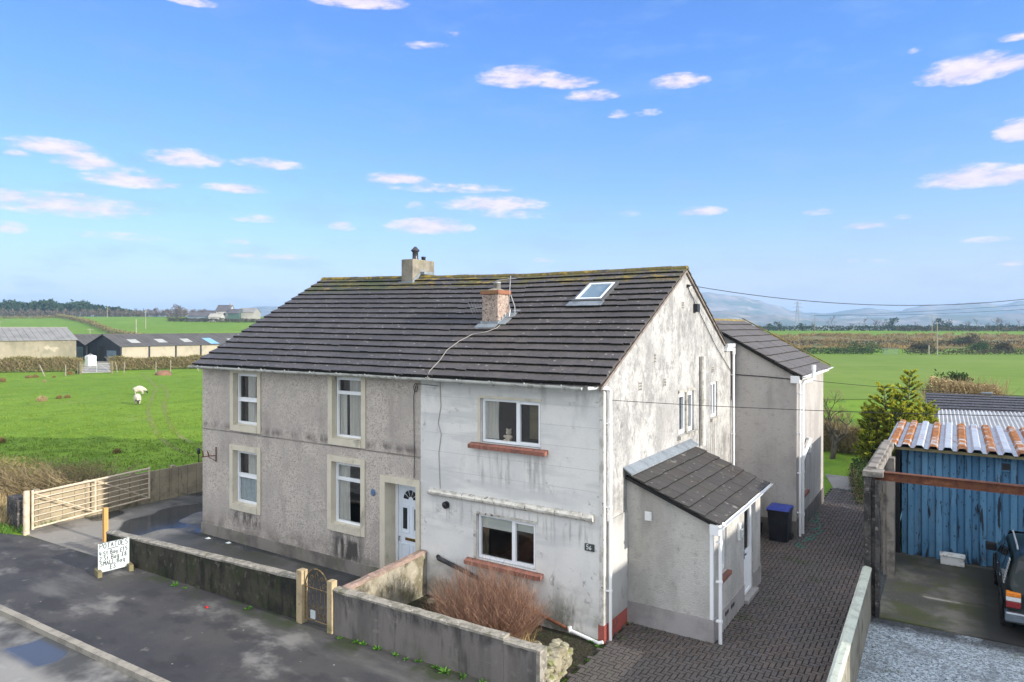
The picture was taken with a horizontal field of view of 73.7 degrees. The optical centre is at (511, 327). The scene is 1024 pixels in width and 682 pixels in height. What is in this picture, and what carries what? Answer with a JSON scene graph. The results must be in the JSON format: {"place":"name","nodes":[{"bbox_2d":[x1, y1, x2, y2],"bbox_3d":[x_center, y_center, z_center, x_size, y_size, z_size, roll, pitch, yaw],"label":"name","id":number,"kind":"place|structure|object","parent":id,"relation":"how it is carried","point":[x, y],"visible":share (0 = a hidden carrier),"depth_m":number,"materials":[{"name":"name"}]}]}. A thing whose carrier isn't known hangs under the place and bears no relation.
{"place":"outdoors","nodes":[
{"label":"outdoors","id":0,"kind":"place"},
{"bbox_2d":[0,615,140,681],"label":"road","id":1,"kind":"structure","parent":0,"point":[27,654],"depth_m":13.13,"materials":[{"name":"asphalt"}]},
{"bbox_2d":[82,361,110,371],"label":"farm track","id":2,"kind":"structure","parent":0,"point":[98,367],"depth_m":105.36,"materials":[{"name":"concrete"}]},
{"bbox_2d":[85,354,95,365],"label":"bulk bag","id":3,"kind":"object","parent":2,"relation":"on","point":[90,360],"visible":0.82,"depth_m":111.51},
{"bbox_2d":[91,306,278,316],"bbox_3d":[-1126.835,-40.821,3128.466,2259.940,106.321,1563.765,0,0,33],"label":"hills","id":4,"kind":"structure","parent":0,"point":[265,310],"depth_m":2946.27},
{"bbox_2d":[0,533,483,681],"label":"pavement","id":5,"kind":"structure","parent":0,"point":[156,624],"depth_m":14.37,"materials":[{"name":"asphalt"}]},
{"bbox_2d":[94,537,133,577],"bbox_3d":[-10.311,5.926,17.680,0.813,0.832,0.440,0,0,-42],"label":"potato board","id":6,"kind":"object","parent":5,"relation":"on","point":[112,555],"visible":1,"depth_m":17.67,"materials":[{"name":"white"}]},
{"bbox_2d":[0,317,1023,681],"bbox_3d":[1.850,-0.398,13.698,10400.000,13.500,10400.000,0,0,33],"label":"ground","id":7,"kind":"structure","parent":0,"point":[154,325],"depth_m":57.10,"materials":[{"name":"green plant"}]},
{"bbox_2d":[7,494,22,528],"bbox_3d":[-15.778,5.890,21.803,0.800,1.000,0.380,0,0,33],"label":"stone stub","id":8,"kind":"object","parent":7,"relation":"on","point":[15,509],"visible":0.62,"depth_m":21.55,"materials":[{"name":"stone"}]},
{"bbox_2d":[0,484,39,526],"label":"dry grass clump","id":9,"kind":"object","parent":7,"relation":"on","point":[3,512],"visible":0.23,"depth_m":23.45,"materials":[{"name":"plant"}]},
{"bbox_2d":[23,490,29,535],"bbox_3d":[-14.882,5.697,20.924,0.170,1.385,0.166,0,0,33],"label":"gate post","id":10,"kind":"object","parent":7,"relation":"on","point":[26,512],"visible":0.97,"depth_m":20.86,"materials":[{"name":"beige paint"}]},
{"bbox_2d":[31,467,149,529],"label":"field gate","id":11,"kind":"structure","parent":10,"relation":"attached to","point":[59,487],"depth_m":22.59,"materials":[{"name":"beige paint"}]},
{"bbox_2d":[0,517,55,533],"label":"verge grass","id":12,"kind":"structure","parent":7,"relation":"on","point":[6,530],"depth_m":21.27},
{"bbox_2d":[0,315,56,318],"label":"hedge","id":13,"kind":"object","parent":7,"relation":"on","point":[36,317],"visible":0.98,"depth_m":383.52,"materials":[{"name":"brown plant"}]},
{"bbox_2d":[0,327,77,363],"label":"barn","id":14,"kind":"structure","parent":7,"relation":"on","point":[40,342],"depth_m":121.16,"materials":[{"name":"concrete"}]},
{"bbox_2d":[0,355,85,371],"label":"field hedge","id":15,"kind":"object","parent":7,"relation":"on","point":[32,363],"visible":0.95,"depth_m":97.52,"materials":[{"name":"brown plant"}]},
{"bbox_2d":[0,298,141,316],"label":"conifer wood","id":16,"kind":"object","parent":7,"relation":"on","point":[35,305],"visible":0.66,"depth_m":448.50,"materials":[{"name":"plant"}]},
{"bbox_2d":[0,308,143,316],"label":"wood edge scrub","id":17,"kind":"object","parent":7,"relation":"on","point":[12,312],"visible":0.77,"depth_m":436.66,"materials":[{"name":"plant"}]},
{"bbox_2d":[0,450,146,498],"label":"hedge","id":18,"kind":"object","parent":7,"relation":"on","point":[34,477],"visible":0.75,"depth_m":25.25,"materials":[{"name":"brown plant"}]},
{"bbox_2d":[79,362,81,373],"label":"gate post","id":19,"kind":"object","parent":7,"relation":"on","point":[80,367],"visible":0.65,"depth_m":92.35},
{"bbox_2d":[82,363,110,372],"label":"farm gate","id":20,"kind":"structure","parent":19,"relation":"attached to","point":[96,365],"depth_m":93.53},
{"bbox_2d":[0,604,169,681],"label":"kerb","id":21,"kind":"structure","parent":7,"relation":"on","point":[121,665],"depth_m":13.55,"materials":[{"name":"concrete"}]},
{"bbox_2d":[0,313,186,316],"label":"hedge","id":22,"kind":"object","parent":7,"relation":"on","point":[82,314],"visible":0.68,"depth_m":430.88,"materials":[{"name":"plant"}]},
{"bbox_2d":[54,313,144,333],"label":"hedge","id":23,"kind":"object","parent":7,"relation":"on","point":[107,328],"visible":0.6,"depth_m":300.09,"materials":[{"name":"brown plant"}]},
{"bbox_2d":[0,373,202,469],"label":"pasture tufts","id":24,"kind":"object","parent":7,"relation":"on","point":[86,454],"visible":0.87,"depth_m":41.02,"materials":[{"name":"green plant"}]},
{"bbox_2d":[32,462,202,525],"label":"panel wall","id":25,"kind":"structure","parent":7,"relation":"on","point":[173,481],"depth_m":23.88,"materials":[{"name":"wood"}]},
{"bbox_2d":[74,333,165,359],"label":"barn","id":26,"kind":"structure","parent":7,"relation":"on","point":[83,340],"depth_m":133.78,"materials":[{"name":"metal"}]},
{"bbox_2d":[76,347,82,358],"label":"door","id":27,"kind":"structure","parent":26,"relation":"in","point":[79,350],"depth_m":133.29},
{"bbox_2d":[133,386,147,393],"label":"sheep","id":28,"kind":"object","parent":7,"relation":"on","point":[142,389],"visible":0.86,"depth_m":64.20},
{"bbox_2d":[107,354,204,369],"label":"field hedge","id":29,"kind":"object","parent":7,"relation":"on","point":[134,363],"visible":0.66,"depth_m":103.12,"materials":[{"name":"brown plant"}]},
{"bbox_2d":[148,307,164,316],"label":"round tree","id":30,"kind":"object","parent":7,"relation":"on","point":[155,313],"visible":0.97,"depth_m":414.55,"materials":[{"name":"grey plant"}]},
{"bbox_2d":[85,333,238,361],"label":"barn","id":31,"kind":"structure","parent":7,"relation":"on","point":[102,347],"depth_m":130.85,"materials":[{"name":"black metal"}]},
{"bbox_2d":[97,348,103,360],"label":"door","id":32,"kind":"structure","parent":31,"relation":"in","point":[100,351],"depth_m":128.31,"materials":[{"name":"black metal"}]},
{"bbox_2d":[155,370,171,375],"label":"earth mound","id":33,"kind":"object","parent":7,"relation":"on","point":[163,372],"visible":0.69,"depth_m":90.73,"materials":[{"name":"red soil"}]},
{"bbox_2d":[142,374,200,457],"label":"wheel rut","id":34,"kind":"structure","parent":7,"relation":"on","point":[148,413],"depth_m":46.56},
{"bbox_2d":[163,304,187,317],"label":"round tree","id":35,"kind":"object","parent":7,"relation":"on","point":[176,310],"visible":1,"depth_m":399.64,"materials":[{"name":"grey plant"}]},
{"bbox_2d":[158,384,202,446],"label":"wheel rut","id":36,"kind":"structure","parent":7,"relation":"on","point":[180,436],"depth_m":46.56,"materials":[{"name":"plant"}]},
{"bbox_2d":[21,491,360,627],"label":"yard","id":37,"kind":"structure","parent":7,"relation":"on","point":[178,520],"depth_m":20.89,"materials":[{"name":"concrete"}]},
{"bbox_2d":[102,507,107,541],"bbox_3d":[-12.054,5.850,20.235,0.120,1.020,0.120,0,0,33],"label":"timber post","id":38,"kind":"object","parent":37,"relation":"on","point":[104,520],"visible":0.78,"depth_m":20.18,"materials":[{"name":"wood"}]},
{"bbox_2d":[106,530,295,618],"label":"garden wall","id":39,"kind":"structure","parent":7,"relation":"on","point":[269,588],"depth_m":16.22,"materials":[{"name":"concrete"}]},
{"bbox_2d":[187,311,214,320],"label":"farm building","id":40,"kind":"structure","parent":7,"relation":"on","point":[197,314],"depth_m":353.21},
{"bbox_2d":[166,317,261,322],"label":"hedge","id":41,"kind":"object","parent":7,"relation":"on","point":[169,319],"visible":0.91,"depth_m":344.82,"materials":[{"name":"plant"}]},
{"bbox_2d":[208,313,225,321],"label":"farm building","id":42,"kind":"structure","parent":7,"relation":"on","point":[216,315],"depth_m":351.58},
{"bbox_2d":[215,304,233,318],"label":"farm building","id":43,"kind":"structure","parent":7,"relation":"on","point":[224,309],"depth_m":363.81,"materials":[{"name":"grey metal"}]},
{"bbox_2d":[227,309,242,319],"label":"farm building","id":44,"kind":"structure","parent":7,"relation":"on","point":[234,313],"depth_m":358.46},
{"bbox_2d":[240,308,260,319],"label":"farm building","id":45,"kind":"structure","parent":7,"relation":"on","point":[251,313],"depth_m":364.00,"materials":[{"name":"paint"}]},
{"bbox_2d":[296,568,307,623],"bbox_3d":[-4.526,5.800,14.710,0.170,1.180,0.170,0,0,33],"label":"gate post","id":46,"kind":"object","parent":7,"relation":"on","point":[301,574],"visible":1,"depth_m":14.64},
{"bbox_2d":[327,579,336,633],"bbox_3d":[-3.745,5.825,14.204,0.150,1.130,0.150,0,0,33],"label":"gate post","id":47,"kind":"object","parent":7,"relation":"on","point":[331,584],"visible":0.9,"depth_m":14.14,"materials":[{"name":"stone"}]},
{"bbox_2d":[305,568,326,624],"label":"garden gate","id":48,"kind":"structure","parent":47,"relation":"attached to","point":[312,614],"depth_m":14.45,"materials":[{"name":"metal"}]},
{"bbox_2d":[188,247,526,576],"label":"pebbledash house","id":49,"kind":"structure","parent":7,"relation":"on","point":[311,452],"depth_m":18.90,"materials":[{"name":"concrete"}]},
{"bbox_2d":[238,373,256,424],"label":"window","id":50,"kind":"structure","parent":49,"relation":"in","point":[247,383],"depth_m":20.25,"materials":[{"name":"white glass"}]},
{"bbox_2d":[238,451,256,504],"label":"window","id":51,"kind":"structure","parent":49,"relation":"in","point":[247,461],"depth_m":20.21,"materials":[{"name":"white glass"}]},
{"bbox_2d":[336,462,359,525],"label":"window","id":52,"kind":"structure","parent":49,"relation":"in","point":[347,475],"depth_m":18.07,"materials":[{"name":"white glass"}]},
{"bbox_2d":[337,377,360,438],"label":"window","id":53,"kind":"structure","parent":49,"relation":"in","point":[348,388],"depth_m":17.91,"materials":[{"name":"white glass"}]},
{"bbox_2d":[399,484,414,558],"bbox_3d":[-2.513,5.070,16.949,0.800,2.300,0.112,0,0,33],"label":"front door","id":54,"kind":"structure","parent":49,"relation":"in","point":[406,493],"depth_m":17.02,"materials":[{"name":"plastic"}]},
{"bbox_2d":[342,549,426,603],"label":"dividing wall","id":55,"kind":"structure","parent":7,"relation":"on","point":[403,580],"depth_m":15.45,"materials":[{"name":"paint"}]},
{"bbox_2d":[333,586,509,681],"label":"garden wall","id":56,"kind":"structure","parent":7,"relation":"on","point":[457,645],"depth_m":12.98,"materials":[{"name":"concrete"}]},
{"bbox_2d":[406,594,602,681],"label":"garden bed","id":57,"kind":"object","parent":7,"relation":"on","point":[583,648],"visible":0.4,"depth_m":13.85,"materials":[{"name":"soil"}]},
{"bbox_2d":[422,554,553,642],"bbox_3d":[-0.501,5.462,13.891,3.154,1.721,2.268,0,0,33],"label":"garden bush","id":58,"kind":"object","parent":57,"relation":"on","point":[499,611],"visible":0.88,"depth_m":13.66,"materials":[{"name":"plant"}]},
{"bbox_2d":[503,636,546,681],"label":"garden wall","id":59,"kind":"structure","parent":7,"relation":"on","point":[525,661],"depth_m":11.87,"materials":[{"name":"concrete"}]},
{"bbox_2d":[544,638,572,681],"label":"stone wall","id":60,"kind":"structure","parent":7,"relation":"on","point":[559,657],"depth_m":12.29,"materials":[{"name":"stone"}]},
{"bbox_2d":[412,266,832,644],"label":"white house","id":61,"kind":"structure","parent":7,"relation":"on","point":[592,506],"depth_m":15.49,"materials":[{"name":"paint"}]},
{"bbox_2d":[474,511,536,568],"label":"window","id":62,"kind":"structure","parent":61,"relation":"in","point":[512,539],"depth_m":15.47,"materials":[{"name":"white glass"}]},
{"bbox_2d":[503,428,512,440],"bbox_3d":[-0.083,2.393,15.165,0.231,0.306,0.211,0,0,33],"label":"soft toy","id":63,"kind":"object","parent":61,"relation":"in","point":[508,437],"visible":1,"depth_m":15.13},
{"bbox_2d":[477,396,541,447],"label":"window","id":64,"kind":"structure","parent":61,"relation":"in","point":[523,416],"depth_m":15.37,"materials":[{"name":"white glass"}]},
{"bbox_2d":[566,281,618,305],"bbox_3d":[2.106,-0.880,17.585,0.980,0.671,1.251,0,0,33],"label":"roof window","id":65,"kind":"structure","parent":61,"relation":"in","point":[594,293],"depth_m":17.52,"materials":[{"name":"glass"}]},
{"bbox_2d":[679,392,687,433],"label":"window","id":66,"kind":"structure","parent":61,"relation":"in","point":[683,396],"depth_m":17.87,"materials":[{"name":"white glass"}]},
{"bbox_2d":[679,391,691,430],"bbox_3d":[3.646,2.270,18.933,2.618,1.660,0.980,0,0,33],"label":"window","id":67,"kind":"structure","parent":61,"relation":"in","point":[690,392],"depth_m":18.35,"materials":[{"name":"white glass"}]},
{"bbox_2d":[711,381,715,416],"bbox_3d":[5.837,2.100,20.004,0.070,1.020,0.620,0,0,33],"label":"window","id":68,"kind":"structure","parent":61,"relation":"in","point":[713,384],"depth_m":20.19,"materials":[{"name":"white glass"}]},
{"bbox_2d":[415,383,1023,416],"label":"overhead wire","id":69,"kind":"object","parent":61,"relation":"attached to","point":[808,410],"visible":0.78,"depth_m":12.08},
{"bbox_2d":[722,529,723,569],"bbox_3d":[4.323,4.625,14.252,0.088,0.950,0.560,0,0,33],"label":"porch window","id":70,"kind":"structure","parent":61,"relation":"in","point":[723,529],"depth_m":14.39,"materials":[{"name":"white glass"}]},
{"bbox_2d":[744,505,758,604],"bbox_3d":[5.535,5.200,15.981,0.240,2.200,1.000,0,0,33],"label":"porch door","id":71,"kind":"structure","parent":61,"relation":"in","point":[750,591],"depth_m":16.20,"materials":[{"name":"white plastic"}]},
{"bbox_2d":[689,285,1022,305],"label":"overhead wire","id":72,"kind":"object","parent":61,"relation":"attached to","point":[848,303],"visible":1,"depth_m":18.97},
{"bbox_2d":[803,379,1018,395],"bbox_3d":[11.659,1.601,17.471,0.013,0.169,8.905,0,0,-39],"label":"overhead wire","id":73,"kind":"object","parent":61,"relation":"attached to","point":[916,389],"visible":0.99,"depth_m":18.33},
{"bbox_2d":[793,301,802,329],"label":"pylon","id":74,"kind":"object","parent":7,"relation":"on","point":[797,310],"visible":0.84,"depth_m":1049.86,"materials":[{"name":"grey metal"}]},
{"bbox_2d":[797,346,874,353],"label":"hedge","id":75,"kind":"object","parent":7,"relation":"on","point":[840,350],"visible":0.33,"depth_m":161.69,"materials":[{"name":"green plant"}]},
{"bbox_2d":[823,387,853,458],"bbox_3d":[15.758,4.638,33.671,2.288,3.574,2.353,0,0,33],"label":"bare apple tree","id":76,"kind":"object","parent":7,"relation":"on","point":[836,440],"visible":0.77,"depth_m":33.33,"materials":[{"name":"brown plant"}]},
{"bbox_2d":[826,566,871,681],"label":"drive wall","id":77,"kind":"structure","parent":7,"relation":"on","point":[846,663],"depth_m":12.24,"materials":[{"name":"concrete"}]},
{"bbox_2d":[834,340,885,352],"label":"moor bush","id":78,"kind":"object","parent":7,"relation":"on","point":[855,345],"visible":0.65,"depth_m":171.66,"materials":[{"name":"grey plant"}]},
{"bbox_2d":[757,324,1023,330],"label":"hedge","id":79,"kind":"object","parent":7,"relation":"on","point":[866,327],"visible":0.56,"depth_m":367.58,"materials":[{"name":"plant"}]},
{"bbox_2d":[884,318,903,329],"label":"evergreen tree","id":80,"kind":"object","parent":7,"relation":"on","point":[891,320],"visible":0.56,"depth_m":377.10,"materials":[{"name":"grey plant"}]},
{"bbox_2d":[851,369,939,461],"bbox_3d":[15.493,4.051,27.433,3.407,4.838,3.226,0,0,33],"label":"cypress tree","id":81,"kind":"object","parent":7,"relation":"on","point":[872,439],"visible":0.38,"depth_m":27.33,"materials":[{"name":"green plant"}]},
{"bbox_2d":[771,332,1023,350],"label":"moor rushes","id":82,"kind":"object","parent":7,"relation":"on","point":[930,336],"visible":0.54,"depth_m":251.06,"materials":[{"name":"plant"}]},
{"bbox_2d":[780,339,1023,345],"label":"hedge","id":83,"kind":"object","parent":7,"relation":"on","point":[874,341],"visible":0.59,"depth_m":207.88,"materials":[{"name":"plant"}]},
{"bbox_2d":[810,355,1023,398],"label":"crop field","id":84,"kind":"structure","parent":7,"relation":"on","point":[868,371],"depth_m":100.30,"materials":[{"name":"plant"}]},
{"bbox_2d":[908,342,935,352],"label":"moor bush","id":85,"kind":"object","parent":7,"relation":"on","point":[923,346],"visible":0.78,"depth_m":169.80,"materials":[{"name":"green plant"}]},
{"bbox_2d":[932,318,952,330],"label":"evergreen tree","id":86,"kind":"object","parent":7,"relation":"on","point":[942,322],"visible":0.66,"depth_m":383.16,"materials":[{"name":"grey plant"}]},
{"bbox_2d":[925,369,973,388],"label":"evergreen shrub","id":87,"kind":"object","parent":7,"relation":"on","point":[962,375],"visible":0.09,"depth_m":42.84,"materials":[{"name":"green plant"}]},
{"bbox_2d":[888,419,1023,566],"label":"tin shed","id":88,"kind":"structure","parent":7,"relation":"on","point":[932,521],"depth_m":18.57,"materials":[{"name":"blue metal"}]},
{"bbox_2d":[896,326,1023,331],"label":"hedge","id":89,"kind":"object","parent":7,"relation":"on","point":[921,328],"visible":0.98,"depth_m":348.98,"materials":[{"name":"plant"}]},
{"bbox_2d":[902,348,1023,354],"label":"hedge","id":90,"kind":"object","parent":7,"relation":"on","point":[968,351],"visible":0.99,"depth_m":159.16,"materials":[{"name":"plant"}]},
{"bbox_2d":[959,333,980,345],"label":"moor bush","id":91,"kind":"object","parent":7,"relation":"on","point":[965,340],"visible":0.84,"depth_m":204.35,"materials":[{"name":"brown plant"}]},
{"bbox_2d":[926,392,1023,416],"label":"tiled outbuilding","id":92,"kind":"structure","parent":7,"relation":"on","point":[975,403],"depth_m":34.16,"materials":[{"name":"concrete"}]},
{"bbox_2d":[965,341,993,352],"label":"moor bush","id":93,"kind":"object","parent":7,"relation":"on","point":[983,346],"visible":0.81,"depth_m":167.68,"materials":[{"name":"green plant"}]},
{"bbox_2d":[937,409,1023,429],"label":"corrugated shed","id":94,"kind":"structure","parent":7,"relation":"on","point":[1015,420],"depth_m":30.14,"materials":[{"name":"metal"}]},
{"bbox_2d":[993,342,1015,352],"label":"moor bush","id":95,"kind":"object","parent":7,"relation":"on","point":[1001,345],"visible":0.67,"depth_m":168.15,"materials":[{"name":"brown plant"}]},
{"bbox_2d":[0,0,1023,316],"label":"sky","id":96,"kind":"structure","parent":0,"point":[188,154],"materials":[{"name":"blue"}]},
{"bbox_2d":[565,488,880,681],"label":"drive paving","id":97,"kind":"structure","parent":0,"point":[793,597],"depth_m":14.18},
{"bbox_2d":[766,502,793,542],"bbox_3d":[7.967,5.811,20.283,0.630,1.052,0.795,0,0,33],"label":"wheelie bin","id":98,"kind":"object","parent":97,"relation":"on","point":[779,519],"visible":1,"depth_m":20.05,"materials":[{"name":"black plastic"}]},
{"bbox_2d":[796,513,821,547],"bbox_3d":[9.391,6.297,21.264,0.493,0.058,4.247,0,0,30],"label":"garden hose","id":99,"kind":"object","parent":97,"relation":"on","point":[808,538],"visible":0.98,"depth_m":20.71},
{"bbox_2d":[844,456,880,504],"bbox_3d":[13.221,5.687,25.676,1.167,1.308,4.108,0,0,23],"label":"hedge","id":100,"kind":"object","parent":97,"relation":"on","point":[856,467],"visible":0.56,"depth_m":25.49,"materials":[{"name":"green plant"}]},
{"bbox_2d":[823,418,862,455],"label":"scrub bank","id":101,"kind":"structure","parent":0,"point":[848,441],"depth_m":34.34,"materials":[{"name":"plant"}]},
{"bbox_2d":[825,474,880,493],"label":"path","id":102,"kind":"structure","parent":0,"point":[838,481],"depth_m":28.06,"materials":[{"name":"concrete"}]},
{"bbox_2d":[701,292,1023,318],"bbox_3d":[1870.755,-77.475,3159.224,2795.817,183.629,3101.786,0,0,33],"label":"fells","id":103,"kind":"structure","parent":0,"point":[721,302],"depth_m":2886.30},
{"bbox_2d":[710,311,1023,329],"bbox_3d":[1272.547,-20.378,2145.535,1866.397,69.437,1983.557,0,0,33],"label":"fell foothills","id":104,"kind":"structure","parent":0,"point":[762,320],"depth_m":1957.16,"materials":[{"name":"blue"}]},
{"bbox_2d":[778,335,1023,348],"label":"moorland","id":105,"kind":"structure","parent":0,"point":[885,341],"depth_m":251.17,"materials":[{"name":"brown plant"}]},
{"bbox_2d":[856,566,1023,681],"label":"gravel","id":106,"kind":"structure","parent":0,"point":[894,651],"depth_m":13.14,"materials":[{"name":"gravel"}]},
{"bbox_2d":[862,468,884,617],"bbox_3d":[7.968,4.740,15.046,0.400,3.200,0.400,0,0,33],"label":"stanchion","id":107,"kind":"object","parent":106,"relation":"on","point":[871,523],"visible":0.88,"depth_m":14.98,"materials":[{"name":"concrete"}]},
{"bbox_2d":[872,471,1023,495],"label":"steel beam","id":108,"kind":"structure","parent":107,"relation":"attached to","point":[979,485],"depth_m":14.23,"materials":[{"name":"metal"}]},
{"bbox_2d":[881,453,891,570],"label":"side wall","id":109,"kind":"structure","parent":106,"relation":"on","point":[882,524],"depth_m":17.79,"materials":[{"name":"concrete"}]},
{"bbox_2d":[879,551,1023,646],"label":"garage floor","id":110,"kind":"structure","parent":0,"point":[929,592],"depth_m":15.83,"materials":[{"name":"concrete"}]},
{"bbox_2d":[883,456,894,575],"bbox_3d":[9.671,4.830,17.506,0.260,3.020,0.300,0,0,33],"label":"stanchion","id":111,"kind":"object","parent":110,"relation":"on","point":[888,527],"visible":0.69,"depth_m":17.37,"materials":[{"name":"concrete"}]},
{"bbox_2d":[865,439,893,468],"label":"lintel","id":112,"kind":"structure","parent":111,"relation":"on","point":[881,455],"depth_m":16.73,"materials":[{"name":"concrete"}]},
{"bbox_2d":[985,530,1023,626],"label":"parked car","id":113,"kind":"object","parent":110,"relation":"on","point":[1008,565],"visible":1,"depth_m":14.24,"materials":[{"name":"black paint"}]},
{"bbox_2d":[939,551,965,566],"bbox_3d":[11.726,6.160,18.176,0.580,0.280,0.340,0,0,33],"label":"metal box","id":114,"kind":"object","parent":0,"point":[952,559],"visible":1,"depth_m":18.07,"materials":[{"name":"white metal"}]},
{"bbox_2d":[914,374,1017,408],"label":"dead grass bank","id":115,"kind":"structure","parent":0,"point":[963,387],"depth_m":38.88,"materials":[{"name":"plant"}]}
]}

